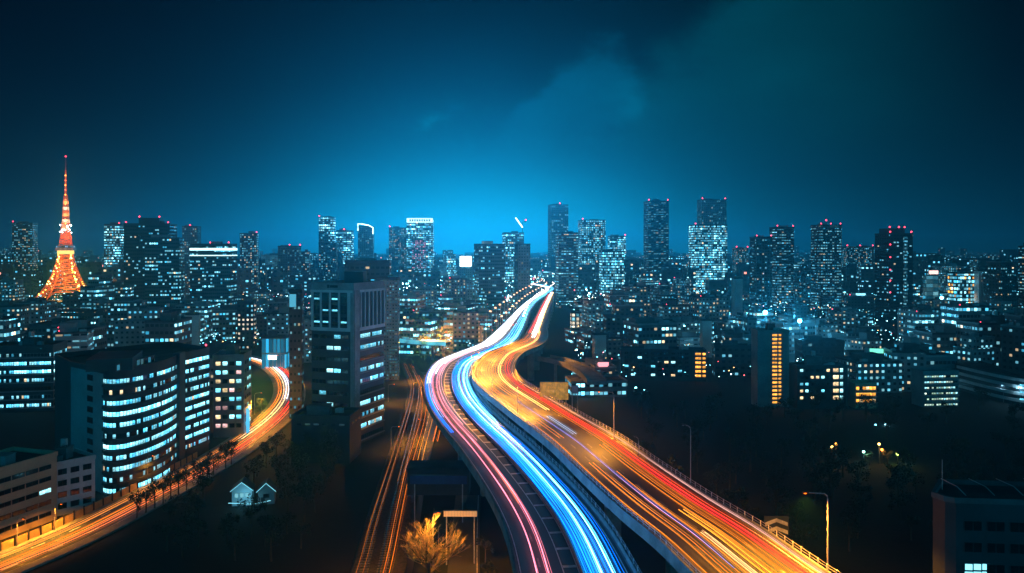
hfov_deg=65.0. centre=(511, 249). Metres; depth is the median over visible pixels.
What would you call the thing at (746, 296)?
apartment building
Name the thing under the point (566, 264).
apartment tower
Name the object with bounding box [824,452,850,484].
tree
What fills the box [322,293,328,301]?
window
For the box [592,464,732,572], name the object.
light trail
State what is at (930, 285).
office building
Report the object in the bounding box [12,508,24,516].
window
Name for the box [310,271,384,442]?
office tower
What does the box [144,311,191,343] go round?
office building
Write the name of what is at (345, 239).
office building
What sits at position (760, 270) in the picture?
apartment tower
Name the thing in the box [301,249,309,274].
apartment building
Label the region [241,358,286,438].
light trail
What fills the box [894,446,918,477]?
tree
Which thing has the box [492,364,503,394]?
street lamp
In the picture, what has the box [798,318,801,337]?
floodlight
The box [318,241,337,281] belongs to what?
office building
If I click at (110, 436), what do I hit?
window
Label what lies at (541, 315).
light trail
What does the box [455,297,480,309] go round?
office building
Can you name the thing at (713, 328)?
office building
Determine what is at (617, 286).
office building
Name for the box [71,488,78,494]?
window
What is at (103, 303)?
apartment building
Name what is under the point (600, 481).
light trail
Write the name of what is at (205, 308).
office building
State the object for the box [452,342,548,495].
light trail
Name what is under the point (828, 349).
office building
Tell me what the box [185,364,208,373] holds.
window
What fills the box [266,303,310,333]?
apartment building
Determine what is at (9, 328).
office building
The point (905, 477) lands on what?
tree
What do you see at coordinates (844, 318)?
apartment building
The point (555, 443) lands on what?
guard railing
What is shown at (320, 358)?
window
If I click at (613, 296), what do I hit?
office building
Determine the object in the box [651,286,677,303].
apartment building
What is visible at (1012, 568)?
window
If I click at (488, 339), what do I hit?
light trail
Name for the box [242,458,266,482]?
tree
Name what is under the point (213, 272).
office building
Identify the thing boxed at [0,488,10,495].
window
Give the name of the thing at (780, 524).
chevron board
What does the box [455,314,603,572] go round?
light trail
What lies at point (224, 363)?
window
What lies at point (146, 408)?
window
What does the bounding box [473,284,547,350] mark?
light trail
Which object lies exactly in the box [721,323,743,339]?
office building
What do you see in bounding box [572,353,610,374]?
office building
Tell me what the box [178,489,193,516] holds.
tree
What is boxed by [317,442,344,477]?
tree
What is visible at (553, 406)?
light trail
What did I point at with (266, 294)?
apartment building
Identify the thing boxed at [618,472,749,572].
light trail
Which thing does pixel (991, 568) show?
window
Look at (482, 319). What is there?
office building
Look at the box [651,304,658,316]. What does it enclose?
office building
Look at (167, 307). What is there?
apartment building
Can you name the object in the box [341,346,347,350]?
window
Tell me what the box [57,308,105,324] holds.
office building
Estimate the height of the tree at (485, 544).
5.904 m
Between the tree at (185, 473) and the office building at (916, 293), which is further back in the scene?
the office building at (916, 293)
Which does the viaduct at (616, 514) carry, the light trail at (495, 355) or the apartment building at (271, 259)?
the light trail at (495, 355)
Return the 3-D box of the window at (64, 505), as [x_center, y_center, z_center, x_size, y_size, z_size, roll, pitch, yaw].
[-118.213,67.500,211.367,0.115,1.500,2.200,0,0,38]
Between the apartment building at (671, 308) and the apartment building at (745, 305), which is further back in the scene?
the apartment building at (745, 305)
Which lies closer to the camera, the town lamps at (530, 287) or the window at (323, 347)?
the window at (323, 347)
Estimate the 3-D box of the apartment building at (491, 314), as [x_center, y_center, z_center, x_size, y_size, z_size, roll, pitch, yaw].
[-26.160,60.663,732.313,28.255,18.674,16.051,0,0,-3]
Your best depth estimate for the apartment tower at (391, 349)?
430.73 m
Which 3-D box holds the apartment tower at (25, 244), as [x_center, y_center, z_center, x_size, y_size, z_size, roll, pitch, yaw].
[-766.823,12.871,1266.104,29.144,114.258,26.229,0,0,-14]
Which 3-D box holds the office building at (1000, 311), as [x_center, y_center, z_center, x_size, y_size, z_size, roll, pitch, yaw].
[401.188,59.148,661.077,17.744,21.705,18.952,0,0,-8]
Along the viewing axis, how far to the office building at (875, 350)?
416.82 m
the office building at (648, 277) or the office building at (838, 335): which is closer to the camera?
the office building at (838, 335)
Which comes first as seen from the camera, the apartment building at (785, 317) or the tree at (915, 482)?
the tree at (915, 482)
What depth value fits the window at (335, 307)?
287.60 m
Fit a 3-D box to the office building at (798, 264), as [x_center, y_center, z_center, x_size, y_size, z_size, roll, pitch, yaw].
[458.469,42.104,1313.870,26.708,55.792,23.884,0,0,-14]
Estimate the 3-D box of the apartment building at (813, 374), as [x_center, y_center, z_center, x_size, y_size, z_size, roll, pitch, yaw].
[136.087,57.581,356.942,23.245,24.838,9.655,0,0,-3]
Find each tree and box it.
[128,490,142,517]
[139,485,153,512]
[141,477,161,507]
[156,476,171,502]
[162,471,183,497]
[162,494,179,530]
[168,468,185,494]
[176,465,191,489]
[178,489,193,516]
[189,457,209,471]
[191,469,213,505]
[192,462,210,481]
[200,455,212,474]
[203,451,223,474]
[217,511,240,547]
[218,441,236,458]
[218,442,237,467]
[219,524,244,560]
[229,440,237,463]
[236,493,267,538]
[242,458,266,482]
[248,454,262,475]
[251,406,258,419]
[256,398,267,411]
[256,513,276,546]
[259,441,271,465]
[262,515,288,561]
[268,430,285,454]
[269,453,289,487]
[271,453,288,467]
[281,440,297,464]
[287,521,311,547]
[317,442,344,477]
[320,428,337,464]
[324,446,340,469]
[398,513,470,572]
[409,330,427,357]
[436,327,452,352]
[475,535,494,561]
[481,559,497,572]
[631,386,649,418]
[639,437,656,453]
[664,454,683,472]
[681,420,706,440]
[685,436,700,457]
[687,443,706,472]
[690,414,709,445]
[703,466,724,498]
[716,497,729,503]
[721,485,748,508]
[734,502,759,518]
[761,404,774,424]
[775,396,795,417]
[780,500,807,536]
[786,521,819,552]
[797,455,831,504]
[808,392,822,419]
[809,477,830,517]
[811,445,829,466]
[814,390,824,411]
[821,460,840,490]
[822,469,840,499]
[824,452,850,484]
[829,443,851,477]
[834,395,847,420]
[842,459,870,497]
[846,479,872,512]
[855,393,881,421]
[857,394,872,414]
[862,451,872,464]
[868,406,885,427]
[880,405,900,439]
[883,450,892,462]
[884,462,908,506]
[885,393,901,418]
[891,463,914,498]
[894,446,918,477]
[905,469,926,494]
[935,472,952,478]
[940,400,956,423]
[972,386,991,411]
[1007,401,1023,426]
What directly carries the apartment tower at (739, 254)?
on the ground
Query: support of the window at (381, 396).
in the office tower at (347, 323)
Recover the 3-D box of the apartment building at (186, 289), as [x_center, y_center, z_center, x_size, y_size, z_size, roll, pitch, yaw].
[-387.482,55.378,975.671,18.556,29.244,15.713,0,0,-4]
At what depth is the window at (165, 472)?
242.30 m
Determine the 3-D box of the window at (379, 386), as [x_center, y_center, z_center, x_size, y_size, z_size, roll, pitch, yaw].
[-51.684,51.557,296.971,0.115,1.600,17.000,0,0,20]
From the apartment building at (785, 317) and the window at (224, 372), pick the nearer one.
the window at (224, 372)
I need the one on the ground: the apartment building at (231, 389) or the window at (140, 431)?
the apartment building at (231, 389)
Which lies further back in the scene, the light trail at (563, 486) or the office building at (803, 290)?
the office building at (803, 290)
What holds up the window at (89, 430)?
in the office building at (122, 413)
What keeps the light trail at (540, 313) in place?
on the viaduct at (616, 514)
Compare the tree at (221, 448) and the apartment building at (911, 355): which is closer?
the tree at (221, 448)
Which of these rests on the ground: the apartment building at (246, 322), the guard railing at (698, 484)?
the apartment building at (246, 322)
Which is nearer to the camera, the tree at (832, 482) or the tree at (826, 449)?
the tree at (832, 482)
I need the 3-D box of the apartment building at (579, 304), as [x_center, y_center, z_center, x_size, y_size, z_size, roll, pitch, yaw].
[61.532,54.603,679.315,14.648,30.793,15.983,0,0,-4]
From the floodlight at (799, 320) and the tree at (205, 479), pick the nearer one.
the tree at (205, 479)
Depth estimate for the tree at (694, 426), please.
276.85 m
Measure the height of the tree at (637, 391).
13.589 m
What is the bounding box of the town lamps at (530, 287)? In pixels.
[402,273,603,308]
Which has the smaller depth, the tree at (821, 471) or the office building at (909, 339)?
the tree at (821, 471)
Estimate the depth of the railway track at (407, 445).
217.06 m
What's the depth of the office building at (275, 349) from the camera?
470.00 m
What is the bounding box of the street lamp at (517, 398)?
[517,384,523,413]
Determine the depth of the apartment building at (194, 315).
561.29 m
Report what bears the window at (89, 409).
in the office building at (122, 413)
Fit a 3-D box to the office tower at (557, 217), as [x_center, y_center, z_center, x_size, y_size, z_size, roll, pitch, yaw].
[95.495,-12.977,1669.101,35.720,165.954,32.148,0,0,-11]
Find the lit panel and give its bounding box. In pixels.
[540,382,568,448]
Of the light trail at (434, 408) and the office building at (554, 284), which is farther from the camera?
the office building at (554, 284)
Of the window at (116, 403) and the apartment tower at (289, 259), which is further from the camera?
the apartment tower at (289, 259)
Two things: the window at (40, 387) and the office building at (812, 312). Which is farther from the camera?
the office building at (812, 312)
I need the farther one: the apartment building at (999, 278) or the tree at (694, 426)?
the apartment building at (999, 278)
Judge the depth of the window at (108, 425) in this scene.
229.69 m
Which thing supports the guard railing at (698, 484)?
on the viaduct at (616, 514)
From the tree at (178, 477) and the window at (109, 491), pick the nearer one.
the tree at (178, 477)
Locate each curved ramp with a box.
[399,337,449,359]
[538,355,606,384]
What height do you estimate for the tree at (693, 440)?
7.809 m
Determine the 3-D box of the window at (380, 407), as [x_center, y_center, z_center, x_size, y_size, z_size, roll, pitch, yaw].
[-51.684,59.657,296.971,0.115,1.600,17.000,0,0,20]
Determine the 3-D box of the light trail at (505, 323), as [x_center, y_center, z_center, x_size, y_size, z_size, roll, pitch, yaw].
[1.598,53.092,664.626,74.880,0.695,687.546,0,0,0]
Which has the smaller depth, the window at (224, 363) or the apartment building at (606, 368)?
the window at (224, 363)
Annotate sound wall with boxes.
[0,452,196,551]
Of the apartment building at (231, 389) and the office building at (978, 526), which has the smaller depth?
the office building at (978, 526)
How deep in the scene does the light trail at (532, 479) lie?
189.90 m
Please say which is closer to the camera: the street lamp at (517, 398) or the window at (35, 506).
the window at (35, 506)
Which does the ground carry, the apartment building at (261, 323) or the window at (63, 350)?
the apartment building at (261, 323)
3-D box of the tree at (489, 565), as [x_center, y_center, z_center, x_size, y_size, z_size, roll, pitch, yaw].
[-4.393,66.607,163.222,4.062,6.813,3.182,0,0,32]
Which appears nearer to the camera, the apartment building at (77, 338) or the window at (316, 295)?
the window at (316, 295)
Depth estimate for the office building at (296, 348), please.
330.30 m
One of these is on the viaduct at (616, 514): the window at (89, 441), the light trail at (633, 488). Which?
the light trail at (633, 488)
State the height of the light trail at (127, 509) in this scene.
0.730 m
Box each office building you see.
[0,313,20,341]
[0,331,67,412]
[0,447,57,539]
[29,314,66,340]
[52,320,106,348]
[54,341,209,495]
[54,438,95,516]
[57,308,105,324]
[80,272,113,308]
[100,322,113,347]
[104,222,123,266]
[110,294,146,321]
[113,279,123,284]
[113,282,133,299]
[124,216,176,299]
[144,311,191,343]
[145,235,183,306]
[175,301,217,337]
[177,294,197,304]
[182,225,200,266]
[184,268,189,284]
[184,309,205,341]
[190,242,236,307]
[212,304,236,340]
[261,331,288,367]
[289,284,303,418]
[291,403,361,463]
[312,268,318,277]
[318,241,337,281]
[336,229,353,266]
[344,258,390,280]
[399,291,407,294]
[399,292,424,312]
[399,306,412,325]
[399,313,440,355]
[413,307,443,349]
[435,302,475,348]
[437,293,454,305]
[446,253,455,276]
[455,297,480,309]
[459,255,472,280]
[474,241,504,305]
[478,315,490,330]
[486,305,509,321]
[505,283,513,299]
[535,278,555,281]
[538,270,551,279]
[546,282,555,292]
[564,326,590,344]
[565,371,627,397]
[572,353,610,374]
[576,328,593,349]
[578,278,583,299]
[596,289,609,298]
[599,249,624,295]
[604,289,634,309]
[606,285,620,292]
[608,234,625,258]
[623,313,677,346]
[625,291,642,312]
[637,274,652,281]
[643,275,664,287]
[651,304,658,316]
[654,313,673,321]
[688,223,726,293]
[711,291,730,297]
[712,317,738,342]
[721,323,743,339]
[730,312,760,329]
[737,306,777,327]
[772,315,814,353]
[794,260,803,270]
[794,279,810,306]
[794,335,843,361]
[810,308,814,317]
[822,333,846,355]
[840,328,877,337]
[845,348,883,356]
[849,308,872,324]
[894,332,932,349]
[903,309,938,332]
[912,324,955,353]
[913,281,919,301]
[920,290,946,298]
[920,345,957,368]
[922,270,937,300]
[931,460,1023,572]
[940,301,988,324]
[948,269,973,303]
[956,311,1004,366]
[974,267,982,302]
[998,308,1013,314]
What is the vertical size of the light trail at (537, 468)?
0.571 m
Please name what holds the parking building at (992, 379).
on the ground
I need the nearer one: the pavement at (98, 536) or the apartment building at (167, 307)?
the pavement at (98, 536)
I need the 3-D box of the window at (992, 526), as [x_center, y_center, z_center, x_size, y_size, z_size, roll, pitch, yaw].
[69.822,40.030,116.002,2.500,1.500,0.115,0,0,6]
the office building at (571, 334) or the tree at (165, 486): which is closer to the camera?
the tree at (165, 486)
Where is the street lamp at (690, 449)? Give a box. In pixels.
[681,424,690,478]
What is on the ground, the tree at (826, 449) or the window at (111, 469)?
the tree at (826, 449)
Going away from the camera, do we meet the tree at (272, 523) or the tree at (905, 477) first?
the tree at (272, 523)
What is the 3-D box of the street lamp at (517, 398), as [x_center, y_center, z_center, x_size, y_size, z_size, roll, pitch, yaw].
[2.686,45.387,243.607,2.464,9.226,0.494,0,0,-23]
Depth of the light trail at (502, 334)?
589.90 m
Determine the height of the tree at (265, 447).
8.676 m
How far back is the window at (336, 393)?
287.15 m
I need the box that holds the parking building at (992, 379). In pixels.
[955,360,1023,405]
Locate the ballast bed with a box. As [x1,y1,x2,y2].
[350,358,427,572]
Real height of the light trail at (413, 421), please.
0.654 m
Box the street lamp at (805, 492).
[802,491,828,569]
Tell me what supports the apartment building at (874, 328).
on the ground
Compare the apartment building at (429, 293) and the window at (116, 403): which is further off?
the apartment building at (429, 293)
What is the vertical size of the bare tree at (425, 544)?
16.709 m
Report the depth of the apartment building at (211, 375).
395.14 m
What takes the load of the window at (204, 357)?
in the office building at (122, 413)
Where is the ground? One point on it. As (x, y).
(882, 544)
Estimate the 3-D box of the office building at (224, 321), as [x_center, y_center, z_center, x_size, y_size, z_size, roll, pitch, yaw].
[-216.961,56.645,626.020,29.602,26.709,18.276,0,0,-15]
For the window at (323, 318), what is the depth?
288.87 m
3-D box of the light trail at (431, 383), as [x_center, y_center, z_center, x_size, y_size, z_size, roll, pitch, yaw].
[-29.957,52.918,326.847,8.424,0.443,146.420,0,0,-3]
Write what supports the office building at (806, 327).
on the ground
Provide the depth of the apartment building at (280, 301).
683.64 m
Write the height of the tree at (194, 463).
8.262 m
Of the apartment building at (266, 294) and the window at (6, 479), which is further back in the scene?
the apartment building at (266, 294)
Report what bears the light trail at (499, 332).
on the viaduct at (558, 546)
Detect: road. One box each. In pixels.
[0,357,288,572]
[406,372,436,572]
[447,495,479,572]
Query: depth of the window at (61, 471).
211.34 m
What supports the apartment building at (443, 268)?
on the ground
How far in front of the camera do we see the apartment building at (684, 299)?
887.50 m
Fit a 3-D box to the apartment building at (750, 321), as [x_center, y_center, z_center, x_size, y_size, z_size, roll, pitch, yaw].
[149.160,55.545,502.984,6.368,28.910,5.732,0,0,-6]
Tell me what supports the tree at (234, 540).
on the ground
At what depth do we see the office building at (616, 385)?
380.98 m
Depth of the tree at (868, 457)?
260.49 m
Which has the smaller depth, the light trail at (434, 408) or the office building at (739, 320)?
the light trail at (434, 408)
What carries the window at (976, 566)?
in the office building at (978, 526)
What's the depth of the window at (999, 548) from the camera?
115.95 m
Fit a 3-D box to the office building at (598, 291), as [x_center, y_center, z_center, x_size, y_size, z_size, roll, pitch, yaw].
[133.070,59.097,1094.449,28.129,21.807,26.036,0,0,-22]
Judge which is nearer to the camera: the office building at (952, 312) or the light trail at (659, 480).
the light trail at (659, 480)
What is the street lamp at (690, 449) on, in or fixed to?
on the viaduct at (616, 514)
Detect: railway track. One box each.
[356,377,413,572]
[376,370,420,572]
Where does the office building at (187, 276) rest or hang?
on the ground
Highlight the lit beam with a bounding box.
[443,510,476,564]
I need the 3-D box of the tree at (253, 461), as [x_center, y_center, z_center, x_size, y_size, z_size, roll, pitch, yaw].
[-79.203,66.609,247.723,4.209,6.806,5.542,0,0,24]
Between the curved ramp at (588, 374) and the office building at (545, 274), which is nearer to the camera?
the curved ramp at (588, 374)
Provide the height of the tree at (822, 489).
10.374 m
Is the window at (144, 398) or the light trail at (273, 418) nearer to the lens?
the window at (144, 398)
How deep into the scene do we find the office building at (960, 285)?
801.33 m
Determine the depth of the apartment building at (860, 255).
1500.00 m
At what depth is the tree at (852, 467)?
226.41 m
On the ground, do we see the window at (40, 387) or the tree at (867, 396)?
the tree at (867, 396)
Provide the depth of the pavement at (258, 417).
229.09 m
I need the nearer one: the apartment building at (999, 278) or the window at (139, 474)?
the window at (139, 474)
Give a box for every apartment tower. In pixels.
[12,221,37,270]
[240,231,258,287]
[278,244,300,297]
[377,274,399,379]
[389,226,406,267]
[514,242,529,310]
[555,231,577,307]
[578,218,605,267]
[643,199,668,270]
[732,246,747,272]
[750,235,771,307]
[751,319,789,406]
[769,225,793,306]
[811,219,841,309]
[875,226,912,322]
[1018,243,1023,307]
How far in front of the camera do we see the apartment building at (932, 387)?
357.16 m
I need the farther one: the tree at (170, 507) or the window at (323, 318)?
the window at (323, 318)
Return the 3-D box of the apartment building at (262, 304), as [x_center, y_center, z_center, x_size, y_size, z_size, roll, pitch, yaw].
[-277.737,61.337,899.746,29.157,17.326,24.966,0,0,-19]
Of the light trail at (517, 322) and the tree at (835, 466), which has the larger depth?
the light trail at (517, 322)
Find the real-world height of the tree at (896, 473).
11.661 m
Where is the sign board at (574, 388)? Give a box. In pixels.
[571,385,578,411]
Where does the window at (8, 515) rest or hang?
in the office building at (28, 484)
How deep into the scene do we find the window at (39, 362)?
345.39 m
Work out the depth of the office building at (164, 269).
853.13 m
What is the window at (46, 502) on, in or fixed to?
in the office building at (28, 484)
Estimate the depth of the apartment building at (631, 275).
1245.67 m
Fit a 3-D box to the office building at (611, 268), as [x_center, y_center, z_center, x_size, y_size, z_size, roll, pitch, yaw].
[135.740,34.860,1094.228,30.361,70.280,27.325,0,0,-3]
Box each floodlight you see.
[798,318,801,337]
[881,448,882,463]
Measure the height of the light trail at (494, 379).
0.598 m
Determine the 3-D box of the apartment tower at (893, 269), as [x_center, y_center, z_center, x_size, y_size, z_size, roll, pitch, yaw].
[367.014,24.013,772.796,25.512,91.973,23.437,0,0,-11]
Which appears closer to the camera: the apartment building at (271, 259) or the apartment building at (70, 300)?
the apartment building at (70, 300)
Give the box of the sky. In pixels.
[0,0,1023,256]
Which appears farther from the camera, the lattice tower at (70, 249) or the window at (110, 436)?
the lattice tower at (70, 249)
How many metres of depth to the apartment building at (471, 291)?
851.81 m
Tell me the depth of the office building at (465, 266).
1250.00 m
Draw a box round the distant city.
[0,246,1017,297]
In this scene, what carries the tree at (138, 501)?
on the ground
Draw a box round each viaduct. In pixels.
[424,284,639,572]
[471,292,831,572]
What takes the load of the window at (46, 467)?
in the office building at (28, 484)
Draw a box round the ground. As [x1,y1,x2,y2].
[0,286,1023,572]
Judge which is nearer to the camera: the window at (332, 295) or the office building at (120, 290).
the window at (332, 295)
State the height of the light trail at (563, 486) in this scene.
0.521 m
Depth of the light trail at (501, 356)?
347.10 m
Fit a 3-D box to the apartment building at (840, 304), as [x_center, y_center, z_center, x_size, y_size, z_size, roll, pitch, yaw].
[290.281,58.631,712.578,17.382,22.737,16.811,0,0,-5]
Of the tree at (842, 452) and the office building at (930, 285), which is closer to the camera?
the tree at (842, 452)
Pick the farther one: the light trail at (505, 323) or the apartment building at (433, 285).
the apartment building at (433, 285)
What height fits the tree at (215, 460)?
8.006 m
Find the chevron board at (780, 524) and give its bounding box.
[764,516,788,534]
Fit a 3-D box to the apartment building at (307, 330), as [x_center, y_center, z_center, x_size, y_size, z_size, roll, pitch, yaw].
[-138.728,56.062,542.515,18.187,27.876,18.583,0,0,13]
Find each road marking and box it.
[2,358,288,571]
[477,495,478,572]
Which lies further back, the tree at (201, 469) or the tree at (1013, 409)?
the tree at (1013, 409)
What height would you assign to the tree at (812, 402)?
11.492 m
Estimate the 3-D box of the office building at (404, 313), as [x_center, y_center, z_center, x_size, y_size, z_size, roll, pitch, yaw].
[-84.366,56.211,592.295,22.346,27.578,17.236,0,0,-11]
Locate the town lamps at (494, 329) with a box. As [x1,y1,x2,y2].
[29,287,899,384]
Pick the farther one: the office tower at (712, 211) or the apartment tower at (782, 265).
the office tower at (712, 211)
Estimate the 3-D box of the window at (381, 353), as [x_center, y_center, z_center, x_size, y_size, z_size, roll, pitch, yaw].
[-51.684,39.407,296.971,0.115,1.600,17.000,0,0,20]
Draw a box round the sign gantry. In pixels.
[409,475,467,521]
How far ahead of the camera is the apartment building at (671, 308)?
647.63 m
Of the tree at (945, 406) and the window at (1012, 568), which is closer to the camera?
the window at (1012, 568)
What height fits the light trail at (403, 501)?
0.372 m
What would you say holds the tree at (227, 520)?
on the ground
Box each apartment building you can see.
[0,274,24,301]
[0,297,29,324]
[13,297,56,323]
[20,323,28,332]
[20,331,25,340]
[42,318,68,340]
[54,322,93,351]
[57,302,61,308]
[62,291,79,308]
[95,315,113,326]
[96,298,110,321]
[114,302,163,346]
[164,303,181,315]
[184,284,189,297]
[185,310,200,345]
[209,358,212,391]
[213,343,251,437]
[237,295,248,299]
[237,297,256,349]
[249,289,273,301]
[257,296,268,311]
[257,307,278,339]
[261,252,277,266]
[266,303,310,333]
[268,295,288,309]
[287,311,311,343]
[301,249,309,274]
[304,298,310,308]
[304,342,311,362]
[409,284,441,308]
[412,238,425,269]
[424,283,438,287]
[439,257,446,275]
[444,273,466,300]
[453,302,478,351]
[467,281,475,300]
[478,306,498,326]
[478,320,482,342]
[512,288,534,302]
[535,281,553,291]
[570,307,580,327]
[575,296,585,325]
[583,296,603,326]
[590,355,618,374]
[591,306,611,331]
[592,328,606,359]
[602,297,644,345]
[606,333,621,360]
[620,344,706,381]
[622,279,650,316]
[625,271,638,283]
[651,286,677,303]
[654,281,671,288]
[655,291,677,306]
[659,300,688,318]
[663,316,685,330]
[672,277,690,298]
[677,330,699,346]
[678,291,700,303]
[680,316,699,332]
[689,290,729,320]
[699,314,711,356]
[711,340,750,376]
[713,312,734,342]
[730,298,748,313]
[730,309,743,316]
[731,276,742,314]
[731,328,750,344]
[743,291,749,303]
[744,315,756,330]
[778,309,800,320]
[785,294,809,318]
[789,351,848,408]
[803,315,827,321]
[809,320,837,336]
[826,302,850,318]
[827,303,857,332]
[835,348,902,392]
[842,245,873,267]
[843,293,874,315]
[845,332,881,349]
[848,380,876,408]
[858,320,882,335]
[883,342,925,391]
[897,301,940,341]
[911,367,959,406]
[924,297,947,306]
[931,261,964,298]
[953,332,999,366]
[962,257,977,266]
[967,303,997,314]
[982,260,1016,307]
[988,297,1013,310]
[1001,319,1023,373]
[1004,308,1023,323]
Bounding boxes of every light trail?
[0,369,288,570]
[0,391,284,557]
[0,408,282,565]
[237,367,288,447]
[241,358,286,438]
[251,357,288,398]
[251,360,280,426]
[356,365,413,571]
[381,377,425,572]
[398,364,420,479]
[418,417,431,459]
[425,368,452,431]
[427,293,540,382]
[428,356,450,416]
[430,317,512,408]
[432,284,547,372]
[432,338,551,572]
[436,322,510,440]
[439,314,518,423]
[439,398,518,502]
[445,287,546,362]
[451,330,595,571]
[452,328,591,572]
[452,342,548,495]
[453,341,599,572]
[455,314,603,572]
[458,346,615,572]
[459,331,610,572]
[463,313,527,422]
[466,363,623,572]
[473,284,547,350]
[476,339,705,572]
[480,340,560,436]
[483,337,530,384]
[487,285,548,345]
[489,337,531,400]
[493,334,537,400]
[498,285,548,345]
[498,334,548,409]
[501,345,796,572]
[503,284,552,344]
[504,350,805,572]
[509,358,814,572]
[518,401,733,567]
[521,382,824,572]
[529,295,548,331]
[532,292,551,336]
[532,294,549,332]
[537,292,552,332]
[547,416,576,434]
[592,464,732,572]
[599,444,786,572]
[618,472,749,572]
[678,507,772,572]
[701,530,756,572]
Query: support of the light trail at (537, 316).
on the viaduct at (616, 514)
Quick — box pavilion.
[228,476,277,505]
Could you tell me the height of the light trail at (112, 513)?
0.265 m
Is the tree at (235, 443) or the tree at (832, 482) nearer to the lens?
the tree at (832, 482)
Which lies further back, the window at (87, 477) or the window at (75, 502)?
the window at (87, 477)
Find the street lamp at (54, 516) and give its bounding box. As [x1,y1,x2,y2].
[54,503,63,529]
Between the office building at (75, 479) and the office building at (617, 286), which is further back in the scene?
the office building at (617, 286)
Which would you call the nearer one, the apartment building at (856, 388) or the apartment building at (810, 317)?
the apartment building at (856, 388)
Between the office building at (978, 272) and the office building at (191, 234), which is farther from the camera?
the office building at (191, 234)
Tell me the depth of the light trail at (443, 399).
301.63 m
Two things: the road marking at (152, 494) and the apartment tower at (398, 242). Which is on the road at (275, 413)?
the road marking at (152, 494)
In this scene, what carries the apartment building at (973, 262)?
on the ground
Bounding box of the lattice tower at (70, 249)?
[36,156,86,301]
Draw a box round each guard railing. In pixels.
[472,366,700,572]
[476,360,641,572]
[515,368,840,572]
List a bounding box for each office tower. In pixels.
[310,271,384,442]
[318,215,335,242]
[357,223,373,257]
[406,218,433,270]
[502,231,523,283]
[548,203,567,266]
[697,198,726,224]
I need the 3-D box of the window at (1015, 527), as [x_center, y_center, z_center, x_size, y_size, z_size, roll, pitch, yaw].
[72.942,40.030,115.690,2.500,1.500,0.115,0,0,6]
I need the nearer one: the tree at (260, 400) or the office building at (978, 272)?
the tree at (260, 400)
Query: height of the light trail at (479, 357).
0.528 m
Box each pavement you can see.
[0,362,276,554]
[8,355,305,572]
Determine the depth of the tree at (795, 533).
179.92 m
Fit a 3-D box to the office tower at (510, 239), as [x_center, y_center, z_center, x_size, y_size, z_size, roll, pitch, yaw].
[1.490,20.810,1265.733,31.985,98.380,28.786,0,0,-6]
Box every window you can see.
[0,353,50,357]
[0,361,50,365]
[0,369,50,373]
[0,378,50,382]
[0,386,50,390]
[0,394,50,399]
[0,403,50,407]
[0,476,10,483]
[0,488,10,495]
[0,500,10,508]
[0,513,10,520]
[0,525,10,533]
[12,472,24,479]
[12,484,24,491]
[12,496,24,504]
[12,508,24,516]
[12,520,24,528]
[26,468,37,475]
[26,480,37,487]
[26,492,37,499]
[26,504,37,511]
[26,515,37,523]
[39,464,50,471]
[39,476,50,483]
[39,487,50,495]
[39,499,50,507]
[39,511,50,518]
[54,348,66,352]
[56,246,75,247]
[58,468,66,474]
[58,479,66,486]
[58,491,66,497]
[58,502,66,509]
[71,466,78,472]
[71,477,78,483]
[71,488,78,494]
[71,499,78,506]
[83,463,91,469]
[83,474,91,480]
[83,485,91,492]
[83,496,91,503]
[87,374,92,380]
[87,385,92,391]
[87,395,92,401]
[87,406,92,412]
[87,416,92,423]
[87,427,92,434]
[87,438,92,444]
[103,377,136,383]
[103,388,136,394]
[103,398,136,405]
[103,409,136,416]
[103,420,136,427]
[103,431,136,438]
[103,441,136,449]
[103,452,136,460]
[103,463,136,471]
[103,473,136,482]
[103,487,125,493]
[137,365,175,380]
[137,375,175,391]
[137,385,175,401]
[137,395,175,412]
[137,405,175,423]
[137,414,175,433]
[137,424,175,444]
[137,434,175,455]
[137,444,175,466]
[137,453,175,476]
[139,468,169,486]
[185,355,208,363]
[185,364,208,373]
[185,373,208,382]
[185,382,208,392]
[185,391,208,401]
[185,400,208,410]
[185,409,208,420]
[185,418,208,429]
[185,427,208,439]
[185,436,208,448]
[215,370,220,374]
[215,379,220,383]
[222,361,227,365]
[222,370,227,374]
[229,361,234,365]
[229,423,234,427]
[312,356,318,360]
[312,367,318,371]
[314,293,319,301]
[314,305,319,313]
[314,316,319,324]
[319,345,325,349]
[319,356,325,360]
[319,390,325,394]
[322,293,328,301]
[322,305,328,313]
[322,316,328,325]
[331,294,337,302]
[331,305,337,313]
[331,317,337,325]
[334,357,340,361]
[334,391,340,395]
[341,294,346,302]
[341,305,346,313]
[341,317,346,325]
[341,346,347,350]
[341,369,347,373]
[341,380,347,384]
[360,330,383,337]
[360,340,383,349]
[360,351,383,360]
[360,362,383,371]
[360,372,383,383]
[360,383,383,394]
[360,394,383,405]
[361,404,383,416]
[361,415,383,427]
[361,426,383,438]
[964,520,981,530]
[964,542,981,552]
[964,563,972,570]
[973,563,981,570]
[982,563,986,569]
[987,521,1004,531]
[987,542,1004,553]
[987,564,1004,572]
[1009,522,1023,532]
[1009,543,1023,553]
[1009,565,1023,572]

